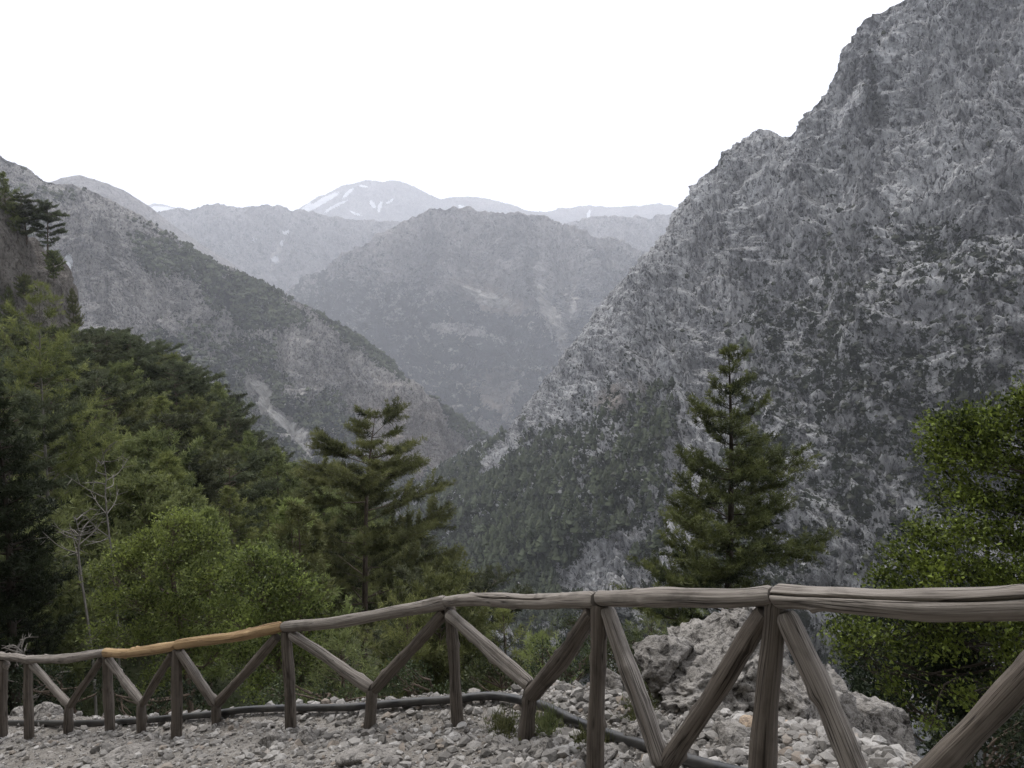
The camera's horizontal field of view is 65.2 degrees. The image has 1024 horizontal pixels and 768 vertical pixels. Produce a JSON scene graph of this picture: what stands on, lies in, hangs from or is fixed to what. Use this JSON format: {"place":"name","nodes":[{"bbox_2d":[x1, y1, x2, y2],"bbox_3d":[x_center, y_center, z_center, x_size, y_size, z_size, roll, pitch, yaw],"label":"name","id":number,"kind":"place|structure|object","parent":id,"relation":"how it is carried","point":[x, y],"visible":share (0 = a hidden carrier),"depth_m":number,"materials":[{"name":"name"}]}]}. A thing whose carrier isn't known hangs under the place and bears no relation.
{"place":"outdoors","nodes":[
{"label":"outdoors","id":0,"kind":"place"},
{"bbox_2d":[0,193,36,311],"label":"crag","id":1,"kind":"structure","parent":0,"point":[17,255],"depth_m":194.53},
{"bbox_2d":[0,171,34,234],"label":"pine tree","id":2,"kind":"object","parent":1,"relation":"on","point":[4,189],"visible":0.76,"depth_m":195.06,"materials":[{"name":"green plant"}]},
{"bbox_2d":[5,192,52,244],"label":"pine tree","id":3,"kind":"object","parent":1,"relation":"on","point":[19,210],"visible":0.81,"depth_m":196.06,"materials":[{"name":"green plant"}]},
{"bbox_2d":[0,237,79,334],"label":"crag","id":4,"kind":"structure","parent":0,"point":[61,284],"depth_m":202.07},
{"bbox_2d":[12,273,34,300],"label":"pine tree","id":5,"kind":"object","parent":4,"relation":"on","point":[23,280],"visible":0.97,"depth_m":187.18,"materials":[{"name":"green plant"}]},
{"bbox_2d":[27,198,69,255],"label":"pine tree","id":6,"kind":"object","parent":4,"relation":"on","point":[45,216],"visible":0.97,"depth_m":197.69,"materials":[{"name":"green plant"}]},
{"bbox_2d":[42,250,66,280],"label":"pine tree","id":7,"kind":"object","parent":4,"relation":"on","point":[50,259],"visible":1,"depth_m":195.71,"materials":[{"name":"green plant"}]},
{"bbox_2d":[50,175,249,275],"bbox_3d":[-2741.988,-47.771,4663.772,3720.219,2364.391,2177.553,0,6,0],"label":"bare ridge","id":8,"kind":"structure","parent":0,"point":[123,198],"depth_m":4823.70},
{"bbox_2d":[0,156,486,505],"bbox_3d":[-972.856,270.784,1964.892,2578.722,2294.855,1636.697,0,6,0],"label":"wooded mountain","id":9,"kind":"structure","parent":0,"point":[117,285],"depth_m":1865.31,"materials":[{"name":"stone"}]},
{"bbox_2d":[5,162,492,491],"bbox_3d":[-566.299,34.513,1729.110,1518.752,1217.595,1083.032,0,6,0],"label":"woods","id":10,"kind":"object","parent":9,"relation":"on","point":[212,265],"visible":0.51,"depth_m":1893.10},
{"bbox_2d":[8,325,510,716],"bbox_3d":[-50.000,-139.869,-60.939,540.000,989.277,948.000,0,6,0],"label":"hillside","id":11,"kind":"structure","parent":0,"point":[87,708],"depth_m":22.24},
{"bbox_2d":[0,326,30,362],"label":"pine tree","id":12,"kind":"object","parent":11,"relation":"on","point":[16,340],"visible":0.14,"depth_m":80.14,"materials":[{"name":"green plant"}]},
{"bbox_2d":[0,391,84,715],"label":"fir tree","id":13,"kind":"object","parent":11,"relation":"on","point":[29,587],"visible":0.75,"depth_m":15.40,"materials":[{"name":"green plant"}]},
{"bbox_2d":[0,385,88,513],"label":"pine tree","id":14,"kind":"object","parent":11,"relation":"on","point":[27,416],"visible":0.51,"depth_m":27.74,"materials":[{"name":"green plant"}]},
{"bbox_2d":[0,340,103,493],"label":"pine tree","id":15,"kind":"object","parent":11,"relation":"on","point":[77,354],"visible":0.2,"depth_m":48.33,"materials":[{"name":"green plant"}]},
{"bbox_2d":[0,494,118,708],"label":"pine tree","id":16,"kind":"object","parent":11,"relation":"on","point":[67,643],"visible":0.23,"depth_m":20.91,"materials":[{"name":"green plant"}]},
{"bbox_2d":[26,333,112,453],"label":"pine tree","id":17,"kind":"object","parent":11,"relation":"on","point":[91,372],"visible":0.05,"depth_m":75.54,"materials":[{"name":"green plant"}]},
{"bbox_2d":[37,507,108,715],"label":"dead tree","id":18,"kind":"object","parent":11,"relation":"on","point":[78,535],"visible":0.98,"depth_m":15.49,"materials":[{"name":"wood"}]},
{"bbox_2d":[63,288,84,330],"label":"pine tree","id":19,"kind":"object","parent":11,"relation":"on","point":[75,319],"visible":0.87,"depth_m":194.75,"materials":[{"name":"green plant"}]},
{"bbox_2d":[0,279,180,527],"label":"pine tree","id":20,"kind":"object","parent":11,"relation":"on","point":[69,464],"visible":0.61,"depth_m":30.16,"materials":[{"name":"green plant"}]},
{"bbox_2d":[44,445,147,551],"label":"pine tree","id":21,"kind":"object","parent":11,"relation":"on","point":[113,466],"visible":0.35,"depth_m":35.77,"materials":[{"name":"green plant"}]},
{"bbox_2d":[73,386,120,455],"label":"pine tree","id":22,"kind":"object","parent":11,"relation":"on","point":[105,415],"visible":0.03,"depth_m":52.94,"materials":[{"name":"green plant"}]},
{"bbox_2d":[35,372,159,475],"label":"pine tree","id":23,"kind":"object","parent":11,"relation":"on","point":[114,391],"visible":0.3,"depth_m":46.15,"materials":[{"name":"green plant"}]},
{"bbox_2d":[66,442,132,714],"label":"dead tree","id":24,"kind":"object","parent":11,"relation":"on","point":[106,502],"visible":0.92,"depth_m":19.36,"materials":[{"name":"wood"}]},
{"bbox_2d":[72,332,138,381],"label":"pine tree","id":25,"kind":"object","parent":11,"relation":"on","point":[111,348],"visible":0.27,"depth_m":100.05,"materials":[{"name":"green plant"}]},
{"bbox_2d":[80,389,157,455],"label":"pine tree","id":26,"kind":"object","parent":11,"relation":"on","point":[127,407],"visible":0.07,"depth_m":74.59,"materials":[{"name":"green plant"}]},
{"bbox_2d":[98,358,153,418],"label":"pine tree","id":27,"kind":"object","parent":11,"relation":"on","point":[121,370],"visible":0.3,"depth_m":94.52,"materials":[{"name":"green plant"}]},
{"bbox_2d":[99,330,173,401],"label":"pine tree","id":28,"kind":"object","parent":11,"relation":"on","point":[138,353],"visible":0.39,"depth_m":105.93,"materials":[{"name":"green plant"}]},
{"bbox_2d":[72,467,205,640],"bbox_3d":[-10.738,5.095,23.691,4.043,5.595,4.567,-4,7,-33],"label":"pine tree","id":29,"kind":"object","parent":11,"relation":"on","point":[137,490],"visible":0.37,"depth_m":23.10,"materials":[{"name":"green plant"}]},
{"bbox_2d":[89,425,205,525],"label":"pine tree","id":30,"kind":"object","parent":11,"relation":"on","point":[153,439],"visible":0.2,"depth_m":42.87,"materials":[{"name":"green plant"}]},
{"bbox_2d":[90,493,206,608],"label":"pine tree","id":31,"kind":"object","parent":11,"relation":"on","point":[195,505],"visible":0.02,"depth_m":29.12,"materials":[{"name":"green plant"}]},
{"bbox_2d":[125,386,186,436],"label":"pine tree","id":32,"kind":"object","parent":11,"relation":"on","point":[139,402],"visible":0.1,"depth_m":85.89,"materials":[{"name":"green plant"}]},
{"bbox_2d":[72,502,254,712],"bbox_3d":[-5.962,4.832,14.041,3.504,5.472,2.109,0,6,0],"label":"maple tree","id":33,"kind":"object","parent":11,"relation":"on","point":[148,554],"visible":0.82,"depth_m":13.75,"materials":[{"name":"green plant"}]},
{"bbox_2d":[115,450,228,590],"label":"pine tree","id":34,"kind":"object","parent":11,"relation":"on","point":[174,466],"visible":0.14,"depth_m":33.26,"materials":[{"name":"green plant"}]},
{"bbox_2d":[137,358,212,412],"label":"pine tree","id":35,"kind":"object","parent":11,"relation":"on","point":[173,383],"visible":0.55,"depth_m":101.11,"materials":[{"name":"green plant"}]},
{"bbox_2d":[145,395,204,463],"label":"pine tree","id":36,"kind":"object","parent":11,"relation":"on","point":[158,404],"visible":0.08,"depth_m":81.09,"materials":[{"name":"green plant"}]},
{"bbox_2d":[137,407,244,524],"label":"pine tree","id":37,"kind":"object","parent":11,"relation":"on","point":[181,423],"visible":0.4,"depth_m":48.06,"materials":[{"name":"green plant"}]},
{"bbox_2d":[160,359,225,413],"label":"pine tree","id":38,"kind":"object","parent":11,"relation":"on","point":[201,390],"visible":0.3,"depth_m":113.11,"materials":[{"name":"green plant"}]},
{"bbox_2d":[165,394,233,447],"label":"pine tree","id":39,"kind":"object","parent":11,"relation":"on","point":[190,402],"visible":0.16,"depth_m":96.04,"materials":[{"name":"green plant"}]},
{"bbox_2d":[142,505,269,688],"bbox_3d":[-7.987,5.692,21.082,3.381,5.088,3.642,-2,6,-15],"label":"pine tree","id":40,"kind":"object","parent":11,"relation":"on","point":[209,672],"visible":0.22,"depth_m":20.85,"materials":[{"name":"green plant"}]},
{"bbox_2d":[177,414,241,458],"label":"pine tree","id":41,"kind":"object","parent":11,"relation":"on","point":[205,427],"visible":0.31,"depth_m":90.79,"materials":[{"name":"green plant"}]},
{"bbox_2d":[205,380,235,435],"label":"pine tree","id":42,"kind":"object","parent":11,"relation":"on","point":[217,390],"visible":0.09,"depth_m":121.14,"materials":[{"name":"green plant"}]},
{"bbox_2d":[192,397,255,451],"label":"pine tree","id":43,"kind":"object","parent":11,"relation":"on","point":[224,403],"visible":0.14,"depth_m":112.08,"materials":[{"name":"green plant"}]},
{"bbox_2d":[44,533,404,716],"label":"undergrowth","id":44,"kind":"object","parent":11,"relation":"on","point":[212,680],"visible":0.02,"depth_m":22.21,"materials":[{"name":"green plant"}]},
{"bbox_2d":[182,447,281,551],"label":"pine tree","id":45,"kind":"object","parent":11,"relation":"on","point":[256,464],"visible":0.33,"depth_m":60.67,"materials":[{"name":"green plant"}]},
{"bbox_2d":[210,405,261,451],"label":"pine tree","id":46,"kind":"object","parent":11,"relation":"on","point":[234,415],"visible":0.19,"depth_m":104.01,"materials":[{"name":"green plant"}]},
{"bbox_2d":[209,485,263,588],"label":"pine tree","id":47,"kind":"object","parent":11,"relation":"on","point":[226,493],"visible":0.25,"depth_m":53.11,"materials":[{"name":"green plant"}]},
{"bbox_2d":[219,414,277,463],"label":"pine tree","id":48,"kind":"object","parent":11,"relation":"on","point":[238,423],"visible":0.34,"depth_m":96.22,"materials":[{"name":"green plant"}]},
{"bbox_2d":[226,430,272,486],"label":"pine tree","id":49,"kind":"object","parent":11,"relation":"on","point":[248,447],"visible":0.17,"depth_m":90.52,"materials":[{"name":"green plant"}]},
{"bbox_2d":[225,482,277,567],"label":"pine tree","id":50,"kind":"object","parent":11,"relation":"on","point":[255,503],"visible":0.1,"depth_m":70.86,"materials":[{"name":"green plant"}]},
{"bbox_2d":[237,497,279,579],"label":"pine tree","id":51,"kind":"object","parent":11,"relation":"on","point":[268,501],"visible":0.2,"depth_m":64.91,"materials":[{"name":"green plant"}]},
{"bbox_2d":[195,533,338,704],"bbox_3d":[-3.887,4.799,12.856,2.244,4.692,1.596,0,6,0],"label":"maple tree","id":52,"kind":"object","parent":11,"relation":"on","point":[268,592],"visible":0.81,"depth_m":12.59,"materials":[{"name":"green plant"}]},
{"bbox_2d":[251,444,302,542],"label":"pine tree","id":53,"kind":"object","parent":11,"relation":"on","point":[280,492],"visible":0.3,"depth_m":78.28,"materials":[{"name":"green plant"}]},
{"bbox_2d":[244,496,364,682],"bbox_3d":[-7.911,7.723,29.261,5.025,7.563,5.413,0,6,-5],"label":"pine tree","id":54,"kind":"object","parent":11,"relation":"on","point":[282,516],"visible":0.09,"depth_m":28.89,"materials":[{"name":"green plant"}]},
{"bbox_2d":[240,496,371,696],"bbox_3d":[-6.447,6.875,25.556,4.668,6.672,4.008,1,6,7],"label":"pine tree","id":55,"kind":"object","parent":11,"relation":"on","point":[312,556],"visible":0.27,"depth_m":25.37,"materials":[{"name":"green plant"}]},
{"bbox_2d":[278,488,357,569],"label":"pine tree","id":56,"kind":"object","parent":11,"relation":"on","point":[328,513],"visible":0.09,"depth_m":73.96,"materials":[{"name":"green plant"}]},
{"bbox_2d":[283,478,353,531],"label":"pine tree","id":57,"kind":"object","parent":11,"relation":"on","point":[307,487],"visible":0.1,"depth_m":86.15,"materials":[{"name":"green plant"}]},
{"bbox_2d":[296,626,387,703],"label":"young pine","id":58,"kind":"object","parent":11,"relation":"on","point":[344,636],"visible":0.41,"depth_m":15.54,"materials":[{"name":"green plant"}]},
{"bbox_2d":[340,566,381,635],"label":"pine tree","id":59,"kind":"object","parent":11,"relation":"on","point":[356,596],"visible":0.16,"depth_m":67.58,"materials":[{"name":"green plant"}]},
{"bbox_2d":[280,395,467,675],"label":"pine tree","id":60,"kind":"object","parent":11,"relation":"on","point":[370,484],"visible":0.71,"depth_m":40.79,"materials":[{"name":"green plant"}]},
{"bbox_2d":[351,587,471,698],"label":"young pine","id":61,"kind":"object","parent":11,"relation":"on","point":[396,636],"visible":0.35,"depth_m":19.66,"materials":[{"name":"green plant"}]},
{"bbox_2d":[365,574,469,689],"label":"pine tree","id":62,"kind":"object","parent":11,"relation":"on","point":[379,630],"visible":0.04,"depth_m":29.79,"materials":[{"name":"green plant"}]},
{"bbox_2d":[360,555,496,698],"bbox_3d":[-2.037,7.257,21.125,3.732,5.165,4.216,1,6,10],"label":"pine tree","id":63,"kind":"object","parent":11,"relation":"on","point":[438,584],"visible":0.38,"depth_m":20.92,"materials":[{"name":"green plant"}]},
{"bbox_2d":[391,559,534,690],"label":"pine tree","id":64,"kind":"object","parent":11,"relation":"on","point":[480,583],"visible":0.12,"depth_m":24.38,"materials":[{"name":"green plant"}]},
{"bbox_2d":[460,608,556,691],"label":"young pine","id":65,"kind":"object","parent":11,"relation":"on","point":[503,613],"visible":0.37,"depth_m":20.70,"materials":[{"name":"green plant"}]},
{"bbox_2d":[517,628,583,684],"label":"young pine","id":66,"kind":"object","parent":11,"relation":"on","point":[542,636],"visible":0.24,"depth_m":17.74,"materials":[{"name":"green plant"}]},
{"bbox_2d":[553,611,632,647],"bbox_3d":[1.511,5.773,14.649,1.495,3.616,1.008,3,7,23],"label":"shrub","id":67,"kind":"object","parent":11,"relation":"on","point":[574,621],"visible":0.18,"depth_m":14.55,"materials":[{"name":"green plant"}]},
{"bbox_2d":[607,612,670,702],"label":"young pine","id":68,"kind":"object","parent":11,"relation":"on","point":[650,623],"visible":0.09,"depth_m":20.87,"materials":[{"name":"green plant"}]},
{"bbox_2d":[610,342,842,690],"bbox_3d":[4.623,4.327,17.565,4.927,10.497,3.780,-5,8,-38],"label":"fir tree","id":69,"kind":"object","parent":11,"relation":"on","point":[743,465],"visible":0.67,"depth_m":17.15,"materials":[{"name":"green plant"}]},
{"bbox_2d":[812,370,1023,748],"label":"oak tree","id":70,"kind":"object","parent":11,"relation":"on","point":[989,432],"visible":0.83,"depth_m":8.28,"materials":[{"name":"green plant"}]},
{"bbox_2d":[823,566,1023,753],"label":"shrub","id":71,"kind":"object","parent":11,"relation":"on","point":[863,686],"visible":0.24,"depth_m":9.44,"materials":[{"name":"green plant"}]},
{"bbox_2d":[148,180,677,224],"bbox_3d":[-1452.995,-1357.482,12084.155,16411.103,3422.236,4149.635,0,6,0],"label":"snowy range","id":72,"kind":"structure","parent":0,"point":[390,200],"depth_m":11975.16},
{"bbox_2d":[157,203,670,292],"bbox_3d":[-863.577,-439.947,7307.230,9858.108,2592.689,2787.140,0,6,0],"label":"long ridge","id":73,"kind":"structure","parent":0,"point":[282,247],"depth_m":7360.27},
{"bbox_2d":[0,0,903,211],"label":"sky","id":74,"kind":"structure","parent":0,"point":[529,105],"materials":[{"name":"white"}]},
{"bbox_2d":[0,685,912,767],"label":"trail","id":75,"kind":"object","parent":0,"point":[43,754],"visible":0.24,"depth_m":6.85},
{"bbox_2d":[1,632,70,701],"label":"dead tree","id":76,"kind":"object","parent":75,"relation":"on","point":[19,651],"visible":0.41,"depth_m":11.98,"materials":[{"name":"grey plant"}]},
{"bbox_2d":[34,702,63,719],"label":"stone","id":77,"kind":"object","parent":75,"relation":"on","point":[41,710],"visible":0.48,"depth_m":10.40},
{"bbox_2d":[8,659,130,713],"bbox_3d":[-6.762,4.945,12.020,2.027,1.867,1.112,3,7,26],"label":"shrub","id":78,"kind":"object","parent":75,"relation":"on","point":[59,679],"visible":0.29,"depth_m":11.93,"materials":[{"name":"green plant"}]},
{"bbox_2d":[90,741,169,766],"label":"stone","id":79,"kind":"object","parent":75,"relation":"on","point":[125,752],"visible":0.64,"depth_m":7.26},
{"bbox_2d":[86,671,218,716],"bbox_3d":[-5.104,4.959,11.521,1.983,2.086,1.318,0,6,0],"label":"shrub","id":80,"kind":"object","parent":75,"relation":"on","point":[163,699],"visible":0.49,"depth_m":11.47,"materials":[{"name":"green plant"}]},
{"bbox_2d":[296,726,316,744],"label":"stone","id":81,"kind":"object","parent":75,"relation":"on","point":[306,734],"visible":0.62,"depth_m":6.53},
{"bbox_2d":[254,665,398,704],"bbox_3d":[-2.555,4.966,11.060,2.074,2.726,1.251,0,6,0],"label":"shrub","id":82,"kind":"object","parent":75,"relation":"on","point":[279,691],"visible":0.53,"depth_m":10.82,"materials":[{"name":"green plant"}]},
{"bbox_2d":[335,744,399,766],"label":"stone","id":83,"kind":"object","parent":75,"relation":"on","point":[354,755],"visible":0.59,"depth_m":5.67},
{"bbox_2d":[8,691,746,767],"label":"water pipe","id":84,"kind":"object","parent":75,"relation":"on","point":[693,761],"visible":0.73,"depth_m":6.60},
{"bbox_2d":[381,651,486,696],"bbox_3d":[-1.075,5.016,11.136,1.524,2.904,1.166,0,6,0],"label":"shrub","id":85,"kind":"object","parent":75,"relation":"on","point":[406,680],"visible":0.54,"depth_m":10.93,"materials":[{"name":"green plant"}]},
{"bbox_2d":[0,680,917,767],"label":"gravel","id":86,"kind":"structure","parent":75,"relation":"on","point":[800,747],"depth_m":5.81,"materials":[{"name":"stone"}]},
{"bbox_2d":[258,730,285,747],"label":"stone","id":87,"kind":"object","parent":86,"relation":"on","point":[267,739],"visible":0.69,"depth_m":6.62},
{"bbox_2d":[483,735,514,754],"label":"stone","id":88,"kind":"object","parent":86,"relation":"on","point":[495,743],"visible":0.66,"depth_m":5.24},
{"bbox_2d":[528,736,554,758],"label":"stone","id":89,"kind":"object","parent":86,"relation":"on","point":[540,747],"visible":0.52,"depth_m":4.97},
{"bbox_2d":[460,653,523,692],"bbox_3d":[-0.206,5.084,11.045,1.163,2.945,0.931,0,6,0],"label":"shrub","id":90,"kind":"object","parent":75,"relation":"on","point":[482,672],"visible":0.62,"depth_m":10.84,"materials":[{"name":"green plant"}]},
{"bbox_2d":[478,701,520,740],"bbox_3d":[-0.059,2.400,5.696,0.389,0.361,0.889,-2,6,-20],"label":"grass tuft","id":91,"kind":"object","parent":75,"relation":"on","point":[506,725],"visible":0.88,"depth_m":5.67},
{"bbox_2d":[0,584,1023,767],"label":"log railing","id":92,"kind":"object","parent":75,"relation":"on","point":[772,623],"visible":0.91,"depth_m":3.96,"materials":[{"name":"wood"}]},
{"bbox_2d":[535,697,569,737],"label":"grass tuft","id":93,"kind":"object","parent":75,"relation":"on","point":[543,721],"visible":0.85,"depth_m":5.41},
{"bbox_2d":[520,635,607,683],"bbox_3d":[0.729,4.944,11.074,1.233,3.284,0.932,0,6,0],"label":"shrub","id":94,"kind":"object","parent":75,"relation":"on","point":[574,670],"visible":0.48,"depth_m":10.89,"materials":[{"name":"green plant"}]},
{"bbox_2d":[569,715,613,751],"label":"grass tuft","id":95,"kind":"object","parent":75,"relation":"on","point":[582,736],"visible":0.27,"depth_m":4.94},
{"bbox_2d":[579,744,617,765],"bbox_3d":[0.491,2.179,4.645,0.189,0.150,0.222,5,8,39],"label":"stone","id":96,"kind":"object","parent":75,"relation":"on","point":[610,752],"visible":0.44,"depth_m":4.62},
{"bbox_2d":[605,668,626,691],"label":"rock","id":97,"kind":"object","parent":75,"relation":"on","point":[614,680],"visible":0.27,"depth_m":5.84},
{"bbox_2d":[607,629,643,671],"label":"shrub","id":98,"kind":"object","parent":75,"relation":"on","point":[609,649],"visible":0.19,"depth_m":11.32,"materials":[{"name":"green plant"}]},
{"bbox_2d":[623,719,642,751],"bbox_3d":[0.773,2.113,4.714,0.248,0.243,0.294,0,6,0],"label":"rock","id":99,"kind":"object","parent":75,"relation":"on","point":[632,728],"visible":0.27,"depth_m":4.69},
{"bbox_2d":[657,612,788,714],"bbox_3d":[1.393,2.145,5.333,0.944,1.136,1.052,0,6,0],"label":"boulder","id":100,"kind":"object","parent":75,"relation":"on","point":[683,689],"visible":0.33,"depth_m":5.13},
{"bbox_2d":[632,634,693,700],"bbox_3d":[0.969,1.893,5.353,0.396,0.450,0.399,5,8,39],"label":"rock","id":101,"kind":"object","parent":100,"relation":"on","point":[659,658],"visible":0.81,"depth_m":5.23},
{"bbox_2d":[710,607,790,664],"bbox_3d":[1.627,1.885,5.542,0.686,0.686,0.680,0,6,0],"label":"rock","id":102,"kind":"object","parent":100,"relation":"on","point":[735,620],"visible":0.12,"depth_m":5.51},
{"bbox_2d":[707,719,750,747],"bbox_3d":[1.225,2.024,4.464,0.275,0.330,0.388,0,6,0],"label":"rock","id":103,"kind":"object","parent":75,"relation":"on","point":[732,733],"visible":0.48,"depth_m":4.36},
{"bbox_2d":[743,663,857,727],"bbox_3d":[1.758,2.099,4.851,0.704,0.774,0.698,0,6,0],"label":"rock","id":104,"kind":"object","parent":75,"relation":"on","point":[795,700],"visible":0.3,"depth_m":4.77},
{"bbox_2d":[852,691,917,754],"bbox_3d":[2.181,2.226,4.940,0.434,0.543,0.545,-3,7,-25],"label":"rock","id":105,"kind":"object","parent":75,"relation":"on","point":[889,722],"visible":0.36,"depth_m":4.86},
{"bbox_2d":[915,704,1023,767],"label":"shrub","id":106,"kind":"object","parent":75,"relation":"on","point":[1014,741],"visible":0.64,"depth_m":6.83,"materials":[{"name":"green plant"}]},
{"bbox_2d":[285,206,646,436],"bbox_3d":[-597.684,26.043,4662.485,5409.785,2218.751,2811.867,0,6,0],"label":"hazy mountain","id":107,"kind":"structure","parent":0,"point":[480,318],"depth_m":4734.60,"materials":[{"name":"stone"}]},
{"bbox_2d":[396,0,1023,767],"bbox_3d":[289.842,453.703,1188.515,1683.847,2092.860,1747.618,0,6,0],"label":"rocky mountain","id":108,"kind":"structure","parent":0,"point":[918,122],"depth_m":794.05,"materials":[{"name":"stone"}]},
{"bbox_2d":[395,306,769,676],"bbox_3d":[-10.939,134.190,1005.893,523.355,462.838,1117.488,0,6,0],"label":"forest","id":109,"kind":"object","parent":108,"relation":"on","point":[504,531],"visible":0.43,"depth_m":843.12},
{"bbox_2d":[395,10,1023,677],"bbox_3d":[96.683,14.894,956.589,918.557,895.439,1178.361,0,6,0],"label":"shrubs","id":110,"kind":"object","parent":108,"relation":"on","point":[851,464],"visible":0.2,"depth_m":643.38,"materials":[{"name":"plant"}]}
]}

